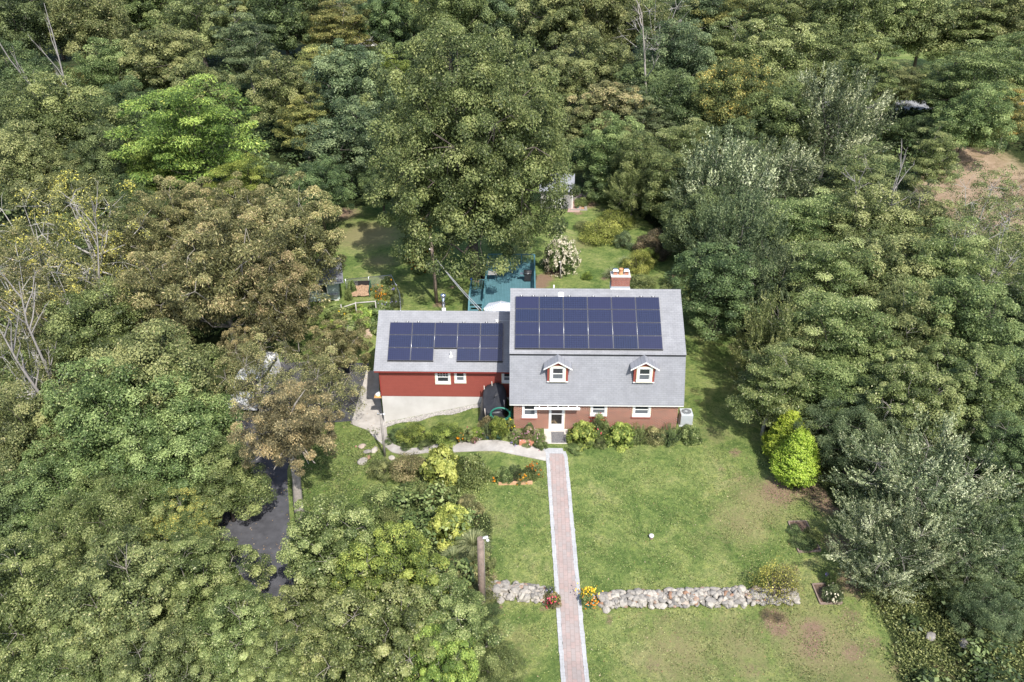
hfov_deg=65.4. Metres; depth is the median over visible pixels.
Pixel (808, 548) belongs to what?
vegetable plant
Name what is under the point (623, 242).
blue conifer
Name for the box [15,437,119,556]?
maple tree
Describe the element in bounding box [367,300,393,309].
garden plant
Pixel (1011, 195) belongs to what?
sparse tree
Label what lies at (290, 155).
undergrowth
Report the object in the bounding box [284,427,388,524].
creeping plants
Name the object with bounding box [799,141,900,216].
ash tree
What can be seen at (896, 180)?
dead tree
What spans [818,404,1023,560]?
broadleaf tree
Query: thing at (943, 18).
maple tree
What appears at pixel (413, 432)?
shrub
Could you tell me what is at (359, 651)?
broadleaf tree
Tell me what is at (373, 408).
concrete path
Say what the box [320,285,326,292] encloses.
window glass
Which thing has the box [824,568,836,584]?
perennial
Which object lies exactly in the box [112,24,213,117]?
oak tree
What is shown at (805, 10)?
maple tree
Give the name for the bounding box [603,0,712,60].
sparse tree
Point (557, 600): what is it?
flower clump
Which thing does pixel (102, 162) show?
maple tree
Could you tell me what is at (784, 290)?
willow tree
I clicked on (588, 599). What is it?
clump
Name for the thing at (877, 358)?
maple tree
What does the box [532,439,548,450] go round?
flower clump
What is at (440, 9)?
maple tree
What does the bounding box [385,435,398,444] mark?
groundcover
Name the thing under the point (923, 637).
creeping plants
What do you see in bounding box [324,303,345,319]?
garden plant
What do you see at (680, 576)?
fallen leaves
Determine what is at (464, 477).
shrub
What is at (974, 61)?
ash tree
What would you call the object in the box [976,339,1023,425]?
maple tree
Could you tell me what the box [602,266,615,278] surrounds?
ornamental grass
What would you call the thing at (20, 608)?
broadleaf tree
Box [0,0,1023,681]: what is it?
ground
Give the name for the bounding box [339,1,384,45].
house
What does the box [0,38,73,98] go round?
maple tree
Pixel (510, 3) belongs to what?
maple tree
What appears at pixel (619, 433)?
shrub
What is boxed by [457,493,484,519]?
shrub
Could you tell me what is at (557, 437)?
doormat
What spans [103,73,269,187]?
ash tree
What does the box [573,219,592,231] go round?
juniper
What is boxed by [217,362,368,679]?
driveway
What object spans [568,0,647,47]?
oak tree
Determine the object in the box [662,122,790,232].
willow tree
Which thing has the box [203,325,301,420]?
sparse tree
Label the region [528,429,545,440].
flower clump
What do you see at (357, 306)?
garden plant
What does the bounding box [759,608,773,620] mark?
perennial
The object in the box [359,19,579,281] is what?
giant maple
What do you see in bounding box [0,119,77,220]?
maple tree
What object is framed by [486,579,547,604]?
stone wall
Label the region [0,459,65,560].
maple tree
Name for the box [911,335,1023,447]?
broadleaf tree
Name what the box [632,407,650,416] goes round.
window
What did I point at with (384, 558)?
broadleaf tree
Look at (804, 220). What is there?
ash tree
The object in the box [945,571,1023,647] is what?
broadleaf tree
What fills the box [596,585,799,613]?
stone wall
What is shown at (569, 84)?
oak tree
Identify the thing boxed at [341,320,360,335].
garden plant
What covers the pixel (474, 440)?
plant pot
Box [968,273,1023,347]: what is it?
oak tree
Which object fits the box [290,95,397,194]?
oak tree
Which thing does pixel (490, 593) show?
shrub
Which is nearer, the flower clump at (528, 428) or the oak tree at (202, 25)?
the flower clump at (528, 428)
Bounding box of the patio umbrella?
[484,301,509,310]
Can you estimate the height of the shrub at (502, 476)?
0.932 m
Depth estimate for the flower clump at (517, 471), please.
51.47 m
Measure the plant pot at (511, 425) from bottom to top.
1.050 m
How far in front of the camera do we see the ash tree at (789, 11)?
129.03 m
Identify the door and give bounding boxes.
[549,406,564,428]
[563,192,569,208]
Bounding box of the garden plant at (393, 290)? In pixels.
[386,284,402,298]
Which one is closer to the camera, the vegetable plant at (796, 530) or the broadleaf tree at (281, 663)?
the broadleaf tree at (281, 663)
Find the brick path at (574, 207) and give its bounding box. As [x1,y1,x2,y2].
[567,193,586,211]
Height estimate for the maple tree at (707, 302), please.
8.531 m
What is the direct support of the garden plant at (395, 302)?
on the ground at (368, 240)
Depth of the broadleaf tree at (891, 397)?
49.38 m
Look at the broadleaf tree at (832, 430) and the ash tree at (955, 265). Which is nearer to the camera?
the broadleaf tree at (832, 430)
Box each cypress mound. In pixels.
[578,217,622,245]
[595,208,635,230]
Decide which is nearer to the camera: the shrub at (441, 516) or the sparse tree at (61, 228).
the shrub at (441, 516)
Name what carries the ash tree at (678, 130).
on the ground at (368, 240)
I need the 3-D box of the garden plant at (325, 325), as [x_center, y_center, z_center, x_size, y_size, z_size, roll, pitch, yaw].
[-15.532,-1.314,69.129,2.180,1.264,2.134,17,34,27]
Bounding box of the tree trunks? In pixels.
[429,234,481,309]
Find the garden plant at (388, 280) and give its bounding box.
[381,276,394,288]
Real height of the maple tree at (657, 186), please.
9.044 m
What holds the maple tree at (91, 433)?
on the ground at (368, 240)
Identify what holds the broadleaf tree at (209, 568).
on the ground at (368, 240)
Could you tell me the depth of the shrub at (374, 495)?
52.31 m
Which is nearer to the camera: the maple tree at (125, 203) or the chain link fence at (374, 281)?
the chain link fence at (374, 281)
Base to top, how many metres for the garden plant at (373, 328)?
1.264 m
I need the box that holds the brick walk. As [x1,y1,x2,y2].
[549,453,584,681]
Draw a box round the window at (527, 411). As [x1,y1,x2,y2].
[522,406,536,417]
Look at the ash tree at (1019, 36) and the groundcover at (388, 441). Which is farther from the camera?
the ash tree at (1019, 36)
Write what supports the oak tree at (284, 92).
on the ground at (368, 240)
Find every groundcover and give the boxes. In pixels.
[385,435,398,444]
[398,439,414,451]
[417,438,436,449]
[449,437,458,443]
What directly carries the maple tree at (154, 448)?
on the ground at (368, 240)
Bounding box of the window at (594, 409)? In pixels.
[590,406,606,416]
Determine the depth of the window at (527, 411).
55.08 m
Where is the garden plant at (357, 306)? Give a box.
[350,304,363,312]
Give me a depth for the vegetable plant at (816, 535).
47.81 m
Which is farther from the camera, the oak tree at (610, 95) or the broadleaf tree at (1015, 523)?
the oak tree at (610, 95)
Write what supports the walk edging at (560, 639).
on the ground at (368, 240)
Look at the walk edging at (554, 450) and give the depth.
53.59 m
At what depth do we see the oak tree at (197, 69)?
113.35 m
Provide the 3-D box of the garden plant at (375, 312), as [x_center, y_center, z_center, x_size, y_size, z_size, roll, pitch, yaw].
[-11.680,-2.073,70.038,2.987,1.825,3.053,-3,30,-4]
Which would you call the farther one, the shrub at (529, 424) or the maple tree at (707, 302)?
the maple tree at (707, 302)
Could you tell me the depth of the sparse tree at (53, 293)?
62.79 m
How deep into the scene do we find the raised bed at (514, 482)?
51.20 m
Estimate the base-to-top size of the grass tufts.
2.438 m
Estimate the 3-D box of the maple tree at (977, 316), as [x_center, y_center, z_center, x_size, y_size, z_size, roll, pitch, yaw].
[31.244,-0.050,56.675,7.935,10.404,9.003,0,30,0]
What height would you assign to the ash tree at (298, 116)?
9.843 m
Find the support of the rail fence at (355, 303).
on the ground at (368, 240)
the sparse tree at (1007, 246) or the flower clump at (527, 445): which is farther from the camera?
the sparse tree at (1007, 246)
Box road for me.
[813,99,1022,110]
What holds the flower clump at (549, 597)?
on the ground at (368, 240)
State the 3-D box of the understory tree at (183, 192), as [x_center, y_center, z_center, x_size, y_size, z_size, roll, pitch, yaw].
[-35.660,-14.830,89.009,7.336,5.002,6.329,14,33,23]
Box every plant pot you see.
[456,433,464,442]
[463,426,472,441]
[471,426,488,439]
[471,436,477,442]
[481,421,491,438]
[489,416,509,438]
[506,417,515,430]
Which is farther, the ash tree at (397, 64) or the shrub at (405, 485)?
the ash tree at (397, 64)
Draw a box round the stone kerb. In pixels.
[570,205,586,210]
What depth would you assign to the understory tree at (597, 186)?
92.84 m
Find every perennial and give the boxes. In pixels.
[477,415,492,427]
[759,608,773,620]
[772,612,786,622]
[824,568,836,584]
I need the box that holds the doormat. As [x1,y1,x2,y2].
[551,432,564,442]
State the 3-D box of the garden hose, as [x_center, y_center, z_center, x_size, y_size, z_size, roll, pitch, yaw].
[-0.755,5.171,56.094,1.624,1.407,0.428,0,30,1]
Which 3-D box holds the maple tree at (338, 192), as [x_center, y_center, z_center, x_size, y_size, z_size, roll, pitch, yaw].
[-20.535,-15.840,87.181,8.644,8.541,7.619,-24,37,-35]
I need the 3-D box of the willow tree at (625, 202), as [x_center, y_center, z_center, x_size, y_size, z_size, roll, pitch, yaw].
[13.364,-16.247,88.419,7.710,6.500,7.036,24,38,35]
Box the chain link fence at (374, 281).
[345,274,400,309]
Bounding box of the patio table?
[488,271,496,280]
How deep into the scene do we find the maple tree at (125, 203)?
83.41 m
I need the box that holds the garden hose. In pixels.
[490,407,512,419]
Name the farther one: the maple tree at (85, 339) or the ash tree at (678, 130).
the ash tree at (678, 130)
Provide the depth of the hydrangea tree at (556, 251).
76.22 m
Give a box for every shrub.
[361,483,404,517]
[366,456,392,483]
[379,501,419,524]
[383,477,431,515]
[388,427,405,441]
[389,451,425,484]
[395,421,431,447]
[411,479,443,506]
[419,443,466,488]
[422,479,458,501]
[425,502,470,550]
[426,422,463,446]
[442,558,477,587]
[453,453,492,492]
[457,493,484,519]
[466,547,496,574]
[468,576,500,605]
[481,600,504,626]
[525,422,533,433]
[565,420,597,451]
[565,440,585,455]
[574,196,590,206]
[581,271,592,280]
[594,437,606,449]
[604,421,635,452]
[627,422,649,445]
[630,273,656,288]
[632,227,672,261]
[643,425,667,446]
[655,422,684,447]
[659,276,694,293]
[678,424,702,445]
[683,314,704,326]
[746,556,801,611]
[769,559,804,606]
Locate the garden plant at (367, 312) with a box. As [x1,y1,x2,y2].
[350,307,373,327]
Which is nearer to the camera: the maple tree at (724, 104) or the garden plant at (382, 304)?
the garden plant at (382, 304)
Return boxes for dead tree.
[0,44,34,83]
[0,268,57,394]
[0,313,39,395]
[29,4,73,109]
[64,181,102,312]
[633,0,659,90]
[841,163,870,207]
[877,143,915,212]
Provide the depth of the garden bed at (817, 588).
44.81 m
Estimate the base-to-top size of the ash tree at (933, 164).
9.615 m
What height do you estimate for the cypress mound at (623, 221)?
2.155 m
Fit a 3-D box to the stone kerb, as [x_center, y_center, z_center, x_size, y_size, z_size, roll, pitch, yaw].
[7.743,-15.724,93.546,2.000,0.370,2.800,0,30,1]
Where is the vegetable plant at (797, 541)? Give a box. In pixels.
[788,536,805,548]
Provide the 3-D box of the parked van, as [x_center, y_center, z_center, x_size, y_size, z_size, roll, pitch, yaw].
[-20.356,3.205,63.180,2.240,2.301,5.858,2,30,4]
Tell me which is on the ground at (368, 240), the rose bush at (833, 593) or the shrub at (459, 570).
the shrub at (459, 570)
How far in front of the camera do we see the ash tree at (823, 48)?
114.20 m
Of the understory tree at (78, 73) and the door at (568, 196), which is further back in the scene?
the understory tree at (78, 73)
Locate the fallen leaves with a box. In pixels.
[472,457,880,680]
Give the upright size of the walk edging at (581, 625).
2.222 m
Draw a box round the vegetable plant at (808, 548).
[794,540,813,552]
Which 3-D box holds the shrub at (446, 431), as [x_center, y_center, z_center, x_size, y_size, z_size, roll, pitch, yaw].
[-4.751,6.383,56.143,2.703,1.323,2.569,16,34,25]
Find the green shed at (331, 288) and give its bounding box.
[300,258,343,301]
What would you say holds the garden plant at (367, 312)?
on the ground at (368, 240)
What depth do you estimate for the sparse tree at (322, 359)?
57.91 m
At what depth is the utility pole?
42.69 m
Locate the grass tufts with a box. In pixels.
[481,437,920,681]
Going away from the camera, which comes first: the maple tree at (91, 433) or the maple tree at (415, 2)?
the maple tree at (91, 433)
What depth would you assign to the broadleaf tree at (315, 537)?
43.04 m
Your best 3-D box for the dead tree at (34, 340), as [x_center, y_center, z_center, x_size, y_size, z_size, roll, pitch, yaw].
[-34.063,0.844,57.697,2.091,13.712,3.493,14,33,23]
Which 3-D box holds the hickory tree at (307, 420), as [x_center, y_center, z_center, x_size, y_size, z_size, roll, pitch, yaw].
[-13.744,7.157,49.758,7.376,10.832,6.329,0,30,1]
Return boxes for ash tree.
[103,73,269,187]
[116,126,192,196]
[153,0,198,31]
[203,152,275,207]
[208,1,285,92]
[270,88,330,160]
[281,0,354,52]
[290,43,340,117]
[301,0,378,56]
[367,45,423,97]
[618,88,679,147]
[646,117,725,169]
[687,8,763,88]
[690,0,774,39]
[724,337,817,435]
[729,0,814,61]
[756,187,856,262]
[768,290,903,374]
[770,236,888,337]
[776,350,882,434]
[784,23,860,96]
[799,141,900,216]
[811,34,904,117]
[841,0,933,59]
[870,61,926,117]
[877,175,986,256]
[881,216,1013,311]
[898,121,966,200]
[917,0,1009,64]
[917,39,1023,109]
[970,31,1023,95]
[987,79,1023,146]
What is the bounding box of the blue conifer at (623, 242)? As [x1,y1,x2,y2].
[611,231,633,249]
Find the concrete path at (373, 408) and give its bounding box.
[351,371,545,460]
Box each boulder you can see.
[357,457,367,465]
[371,446,377,452]
[926,632,935,640]
[959,638,967,647]
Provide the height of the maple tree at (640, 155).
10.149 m
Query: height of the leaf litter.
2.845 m
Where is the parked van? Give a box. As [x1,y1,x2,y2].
[229,352,280,410]
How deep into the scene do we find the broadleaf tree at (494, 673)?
39.02 m
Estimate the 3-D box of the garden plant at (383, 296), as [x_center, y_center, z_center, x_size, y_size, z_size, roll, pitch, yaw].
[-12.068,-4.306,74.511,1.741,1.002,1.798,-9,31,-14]
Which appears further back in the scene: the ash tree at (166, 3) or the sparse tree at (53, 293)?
the ash tree at (166, 3)
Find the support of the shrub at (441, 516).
on the ground at (368, 240)
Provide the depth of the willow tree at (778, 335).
56.70 m
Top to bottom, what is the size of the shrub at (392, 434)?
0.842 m
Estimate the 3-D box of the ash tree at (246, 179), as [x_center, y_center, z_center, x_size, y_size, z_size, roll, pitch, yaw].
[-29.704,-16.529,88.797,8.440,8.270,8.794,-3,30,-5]
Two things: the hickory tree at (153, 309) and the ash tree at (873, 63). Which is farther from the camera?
the ash tree at (873, 63)
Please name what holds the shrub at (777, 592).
on the ground at (368, 240)
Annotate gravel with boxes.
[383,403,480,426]
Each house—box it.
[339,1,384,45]
[374,268,685,443]
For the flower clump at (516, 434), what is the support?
on the ground at (368, 240)
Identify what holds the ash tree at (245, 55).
on the ground at (368, 240)
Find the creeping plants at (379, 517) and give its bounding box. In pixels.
[358,477,491,639]
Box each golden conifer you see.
[621,248,655,274]
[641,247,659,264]
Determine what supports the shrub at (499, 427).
on the ground at (368, 240)
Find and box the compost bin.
[350,280,370,296]
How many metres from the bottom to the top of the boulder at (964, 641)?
0.386 m
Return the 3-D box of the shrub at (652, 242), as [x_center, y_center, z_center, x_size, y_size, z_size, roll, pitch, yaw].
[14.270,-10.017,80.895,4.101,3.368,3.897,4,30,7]
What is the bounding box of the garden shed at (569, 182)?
[539,174,574,208]
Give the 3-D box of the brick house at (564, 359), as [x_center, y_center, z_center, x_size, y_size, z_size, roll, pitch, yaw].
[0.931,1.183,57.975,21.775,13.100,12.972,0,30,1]
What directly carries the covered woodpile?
on the ground at (368, 240)
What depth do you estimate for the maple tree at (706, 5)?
139.02 m
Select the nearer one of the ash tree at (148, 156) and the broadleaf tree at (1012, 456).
the broadleaf tree at (1012, 456)
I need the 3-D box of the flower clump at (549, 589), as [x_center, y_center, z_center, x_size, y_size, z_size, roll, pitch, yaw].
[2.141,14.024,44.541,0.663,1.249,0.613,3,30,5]
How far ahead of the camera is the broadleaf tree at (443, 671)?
37.49 m
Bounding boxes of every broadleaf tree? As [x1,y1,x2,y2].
[0,531,97,681]
[0,598,142,681]
[15,470,176,577]
[29,524,192,681]
[102,618,227,681]
[132,524,276,634]
[144,487,226,552]
[179,584,285,681]
[230,616,331,681]
[267,564,381,674]
[276,493,406,597]
[289,573,442,681]
[322,520,449,637]
[390,567,514,680]
[393,623,479,681]
[458,633,527,681]
[792,390,908,474]
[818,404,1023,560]
[822,481,966,603]
[837,346,970,455]
[906,486,1023,605]
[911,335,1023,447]
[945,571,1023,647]
[951,410,1023,512]
[965,496,1023,575]
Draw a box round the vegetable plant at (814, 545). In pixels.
[805,535,818,549]
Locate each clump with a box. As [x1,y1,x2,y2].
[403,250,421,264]
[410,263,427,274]
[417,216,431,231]
[489,472,497,482]
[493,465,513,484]
[507,464,523,480]
[508,428,526,444]
[510,438,518,446]
[517,473,528,483]
[521,426,536,440]
[522,439,531,447]
[524,461,543,481]
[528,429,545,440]
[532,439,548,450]
[543,592,561,609]
[545,582,555,595]
[548,592,560,604]
[575,583,602,609]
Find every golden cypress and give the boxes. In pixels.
[761,409,805,459]
[769,427,821,488]
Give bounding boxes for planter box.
[519,440,533,445]
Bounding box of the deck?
[468,254,535,310]
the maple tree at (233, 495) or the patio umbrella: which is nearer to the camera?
the maple tree at (233, 495)
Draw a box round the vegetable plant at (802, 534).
[791,532,807,542]
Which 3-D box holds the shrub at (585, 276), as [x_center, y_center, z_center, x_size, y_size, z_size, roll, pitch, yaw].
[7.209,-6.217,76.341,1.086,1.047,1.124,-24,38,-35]
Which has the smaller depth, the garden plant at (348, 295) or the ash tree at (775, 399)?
the ash tree at (775, 399)
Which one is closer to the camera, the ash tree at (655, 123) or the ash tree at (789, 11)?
the ash tree at (655, 123)
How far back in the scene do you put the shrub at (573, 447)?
53.44 m
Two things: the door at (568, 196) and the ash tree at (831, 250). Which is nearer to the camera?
the ash tree at (831, 250)
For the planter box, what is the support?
on the ground at (368, 240)
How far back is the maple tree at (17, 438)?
49.76 m
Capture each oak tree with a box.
[0,0,72,63]
[100,0,178,43]
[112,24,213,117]
[148,0,233,67]
[166,56,240,128]
[201,0,279,49]
[245,50,329,135]
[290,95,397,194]
[302,38,403,136]
[355,0,425,59]
[452,0,521,55]
[499,0,603,65]
[508,50,598,109]
[543,93,609,161]
[559,24,636,89]
[567,80,656,140]
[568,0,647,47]
[599,0,676,62]
[612,61,680,111]
[695,116,778,171]
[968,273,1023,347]
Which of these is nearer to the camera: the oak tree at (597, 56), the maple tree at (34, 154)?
the maple tree at (34, 154)
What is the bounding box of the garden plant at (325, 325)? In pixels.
[320,319,340,331]
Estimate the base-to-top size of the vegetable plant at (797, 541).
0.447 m
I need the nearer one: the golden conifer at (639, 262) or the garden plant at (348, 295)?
the garden plant at (348, 295)
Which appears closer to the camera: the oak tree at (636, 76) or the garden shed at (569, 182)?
the garden shed at (569, 182)
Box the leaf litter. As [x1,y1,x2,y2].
[222,360,377,594]
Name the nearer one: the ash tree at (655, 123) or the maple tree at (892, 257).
the maple tree at (892, 257)
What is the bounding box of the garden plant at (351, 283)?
[348,280,356,291]
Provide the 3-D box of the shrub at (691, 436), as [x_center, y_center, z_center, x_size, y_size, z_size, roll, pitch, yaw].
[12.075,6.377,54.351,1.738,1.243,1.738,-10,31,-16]
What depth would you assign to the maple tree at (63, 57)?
149.64 m
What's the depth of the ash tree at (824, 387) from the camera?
52.50 m
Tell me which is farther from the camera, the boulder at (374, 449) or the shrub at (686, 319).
the shrub at (686, 319)
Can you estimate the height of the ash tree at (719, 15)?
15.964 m
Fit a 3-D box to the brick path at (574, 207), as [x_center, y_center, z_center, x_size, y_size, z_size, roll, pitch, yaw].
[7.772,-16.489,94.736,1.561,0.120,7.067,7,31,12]
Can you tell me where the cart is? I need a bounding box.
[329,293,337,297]
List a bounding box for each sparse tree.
[0,174,115,302]
[0,227,98,368]
[0,241,135,348]
[0,311,77,414]
[10,165,161,307]
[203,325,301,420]
[276,337,369,421]
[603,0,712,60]
[923,159,1023,259]
[939,193,1023,302]
[976,171,1023,230]
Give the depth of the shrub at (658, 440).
54.12 m
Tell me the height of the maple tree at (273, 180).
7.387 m
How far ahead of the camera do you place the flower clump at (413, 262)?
81.13 m
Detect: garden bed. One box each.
[788,520,820,552]
[812,583,842,604]
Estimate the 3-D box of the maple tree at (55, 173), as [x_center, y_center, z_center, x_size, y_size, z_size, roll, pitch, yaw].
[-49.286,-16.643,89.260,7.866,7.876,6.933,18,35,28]
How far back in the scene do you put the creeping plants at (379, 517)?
50.80 m
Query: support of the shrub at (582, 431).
on the ground at (368, 240)
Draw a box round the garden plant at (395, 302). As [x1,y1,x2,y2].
[389,294,404,307]
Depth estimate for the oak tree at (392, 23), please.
141.31 m
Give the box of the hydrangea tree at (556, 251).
[540,235,581,277]
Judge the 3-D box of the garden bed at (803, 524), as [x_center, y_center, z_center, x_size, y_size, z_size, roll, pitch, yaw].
[17.554,11.768,47.919,1.418,0.543,2.313,0,30,1]
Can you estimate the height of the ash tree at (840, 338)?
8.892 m
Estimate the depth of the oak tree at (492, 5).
141.87 m
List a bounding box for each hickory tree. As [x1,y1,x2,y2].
[86,190,190,291]
[109,250,217,348]
[123,199,305,347]
[138,175,239,258]
[185,171,312,255]
[216,317,265,379]
[219,240,323,362]
[226,378,344,523]
[239,171,346,313]
[301,310,372,380]
[856,273,963,377]
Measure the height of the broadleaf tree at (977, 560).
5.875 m
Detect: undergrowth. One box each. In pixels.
[0,45,1023,278]
[0,224,481,681]
[640,163,1023,681]
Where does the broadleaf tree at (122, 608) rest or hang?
on the ground at (368, 240)
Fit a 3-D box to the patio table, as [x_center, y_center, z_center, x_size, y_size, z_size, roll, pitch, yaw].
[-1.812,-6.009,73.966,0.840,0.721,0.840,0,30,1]
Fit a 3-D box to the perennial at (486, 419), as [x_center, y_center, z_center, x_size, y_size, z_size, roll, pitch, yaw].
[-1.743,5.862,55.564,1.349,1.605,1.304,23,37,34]
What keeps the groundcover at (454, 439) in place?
on the ground at (368, 240)
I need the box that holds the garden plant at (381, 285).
[370,283,389,295]
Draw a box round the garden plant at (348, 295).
[344,288,352,301]
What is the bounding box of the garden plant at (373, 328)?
[369,321,377,334]
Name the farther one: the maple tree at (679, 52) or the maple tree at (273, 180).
the maple tree at (679, 52)
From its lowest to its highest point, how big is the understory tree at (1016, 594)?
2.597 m
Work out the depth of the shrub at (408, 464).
53.36 m
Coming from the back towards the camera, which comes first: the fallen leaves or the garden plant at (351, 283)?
the garden plant at (351, 283)
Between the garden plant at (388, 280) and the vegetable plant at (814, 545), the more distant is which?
the garden plant at (388, 280)
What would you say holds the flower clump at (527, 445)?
on the ground at (368, 240)
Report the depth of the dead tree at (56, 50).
107.67 m
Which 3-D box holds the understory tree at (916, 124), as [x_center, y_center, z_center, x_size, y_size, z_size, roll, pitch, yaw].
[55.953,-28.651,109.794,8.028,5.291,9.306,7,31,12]
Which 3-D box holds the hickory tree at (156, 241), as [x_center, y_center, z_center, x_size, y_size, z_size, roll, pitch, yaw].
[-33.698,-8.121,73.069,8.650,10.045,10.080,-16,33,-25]
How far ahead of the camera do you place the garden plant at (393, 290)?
74.02 m
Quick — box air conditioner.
[677,408,692,426]
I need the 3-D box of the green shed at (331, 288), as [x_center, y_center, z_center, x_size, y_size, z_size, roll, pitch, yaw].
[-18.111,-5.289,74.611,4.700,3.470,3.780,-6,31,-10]
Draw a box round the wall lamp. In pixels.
[374,391,381,397]
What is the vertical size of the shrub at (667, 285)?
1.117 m
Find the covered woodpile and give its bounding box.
[478,381,507,423]
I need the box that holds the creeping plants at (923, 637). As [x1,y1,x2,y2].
[852,564,1023,681]
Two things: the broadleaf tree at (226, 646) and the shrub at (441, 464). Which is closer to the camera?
the broadleaf tree at (226, 646)
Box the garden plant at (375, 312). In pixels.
[369,308,382,326]
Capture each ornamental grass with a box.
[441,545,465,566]
[450,528,495,557]
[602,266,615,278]
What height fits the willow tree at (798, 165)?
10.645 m
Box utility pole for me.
[477,535,488,603]
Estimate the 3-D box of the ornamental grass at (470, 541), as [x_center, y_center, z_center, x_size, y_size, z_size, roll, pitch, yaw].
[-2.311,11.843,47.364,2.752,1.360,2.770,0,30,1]
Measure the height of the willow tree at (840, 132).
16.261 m
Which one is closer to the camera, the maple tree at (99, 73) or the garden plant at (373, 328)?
the garden plant at (373, 328)
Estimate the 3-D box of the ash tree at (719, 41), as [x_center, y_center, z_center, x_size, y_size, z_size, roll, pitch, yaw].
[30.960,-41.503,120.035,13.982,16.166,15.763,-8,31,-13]
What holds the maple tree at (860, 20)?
on the ground at (368, 240)
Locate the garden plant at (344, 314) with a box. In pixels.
[327,307,353,322]
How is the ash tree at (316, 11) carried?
on the ground at (368, 240)
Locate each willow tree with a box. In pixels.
[604,165,659,217]
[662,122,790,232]
[672,185,794,287]
[713,237,829,337]
[715,135,833,222]
[724,285,827,390]
[765,57,907,182]
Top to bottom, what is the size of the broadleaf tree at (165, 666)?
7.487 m
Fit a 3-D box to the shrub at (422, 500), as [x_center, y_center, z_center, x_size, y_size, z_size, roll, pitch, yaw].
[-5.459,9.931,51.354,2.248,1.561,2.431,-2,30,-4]
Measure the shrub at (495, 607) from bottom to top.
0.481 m
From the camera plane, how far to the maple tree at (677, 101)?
103.82 m
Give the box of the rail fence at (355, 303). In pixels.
[340,301,376,309]
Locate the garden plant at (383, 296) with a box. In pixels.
[374,290,390,299]
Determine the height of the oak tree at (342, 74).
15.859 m
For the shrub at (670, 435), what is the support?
on the ground at (368, 240)
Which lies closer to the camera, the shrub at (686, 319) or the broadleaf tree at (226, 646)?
the broadleaf tree at (226, 646)
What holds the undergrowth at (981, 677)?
on the ground at (368, 240)
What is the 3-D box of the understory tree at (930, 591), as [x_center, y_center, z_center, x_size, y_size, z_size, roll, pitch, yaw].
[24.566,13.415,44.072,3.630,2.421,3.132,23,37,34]
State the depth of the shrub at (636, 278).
74.96 m
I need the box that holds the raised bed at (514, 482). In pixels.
[498,475,532,484]
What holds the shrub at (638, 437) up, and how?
on the ground at (368, 240)
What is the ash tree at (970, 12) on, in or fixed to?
on the ground at (368, 240)
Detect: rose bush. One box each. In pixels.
[589,411,609,440]
[820,582,844,604]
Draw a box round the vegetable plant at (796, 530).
[785,523,803,535]
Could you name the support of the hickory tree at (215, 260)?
on the ground at (368, 240)
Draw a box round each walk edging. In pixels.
[544,448,563,453]
[546,453,565,681]
[563,451,589,681]
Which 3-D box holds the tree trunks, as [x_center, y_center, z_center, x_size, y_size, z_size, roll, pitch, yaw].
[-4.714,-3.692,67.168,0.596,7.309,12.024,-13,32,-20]
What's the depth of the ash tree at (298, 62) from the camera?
119.56 m
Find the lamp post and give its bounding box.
[377,413,385,457]
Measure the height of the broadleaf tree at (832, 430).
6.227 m
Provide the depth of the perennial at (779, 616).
43.50 m
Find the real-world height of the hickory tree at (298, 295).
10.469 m
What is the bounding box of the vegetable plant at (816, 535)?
[804,526,822,540]
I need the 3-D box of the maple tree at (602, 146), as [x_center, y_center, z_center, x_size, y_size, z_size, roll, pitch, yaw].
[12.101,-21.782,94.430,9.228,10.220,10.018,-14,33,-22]
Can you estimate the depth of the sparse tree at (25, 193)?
69.94 m
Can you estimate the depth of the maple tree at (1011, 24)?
129.62 m
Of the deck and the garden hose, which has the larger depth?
the deck
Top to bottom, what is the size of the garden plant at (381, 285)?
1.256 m
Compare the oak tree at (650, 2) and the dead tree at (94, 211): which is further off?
the oak tree at (650, 2)
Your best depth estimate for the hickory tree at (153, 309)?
63.02 m
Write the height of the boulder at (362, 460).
0.452 m
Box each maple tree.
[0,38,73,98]
[0,71,131,161]
[0,79,46,137]
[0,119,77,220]
[0,380,75,490]
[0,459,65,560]
[11,0,82,59]
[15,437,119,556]
[29,158,109,214]
[35,356,181,513]
[36,276,164,386]
[41,0,139,61]
[50,119,134,208]
[64,37,150,104]
[75,317,223,431]
[89,409,223,519]
[90,75,166,153]
[106,173,168,230]
[125,364,243,474]
[174,435,277,525]
[239,0,326,68]
[255,164,306,217]
[282,153,355,229]
[336,0,372,24]
[356,159,413,217]
[379,0,433,51]
[402,0,495,75]
[490,0,537,58]
[569,110,643,181]
[608,129,674,209]
[634,18,718,95]
[635,151,708,222]
[641,68,713,151]
[655,0,740,44]
[659,185,740,265]
[663,242,779,341]
[689,53,781,137]
[721,13,818,120]
[726,75,819,161]
[777,0,844,38]
[802,0,905,63]
[804,182,925,265]
[819,332,905,408]
[820,229,945,342]
[875,0,985,80]
[892,274,1023,367]
[907,62,969,116]
[929,81,1017,165]
[947,0,1023,60]
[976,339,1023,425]
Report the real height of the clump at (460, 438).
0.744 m
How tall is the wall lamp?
0.388 m
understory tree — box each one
[50,64,88,98]
[165,185,219,221]
[580,158,623,202]
[888,112,945,151]
[921,561,992,605]
[992,564,1023,631]
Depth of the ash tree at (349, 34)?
138.06 m
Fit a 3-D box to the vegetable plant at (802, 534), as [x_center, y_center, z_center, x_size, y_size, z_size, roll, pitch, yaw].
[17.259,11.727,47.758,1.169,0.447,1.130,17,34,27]
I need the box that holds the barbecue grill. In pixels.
[520,270,531,280]
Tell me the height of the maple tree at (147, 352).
11.389 m
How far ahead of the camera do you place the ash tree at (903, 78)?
117.44 m
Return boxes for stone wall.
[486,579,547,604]
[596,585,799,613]
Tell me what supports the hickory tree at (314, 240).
on the ground at (368, 240)

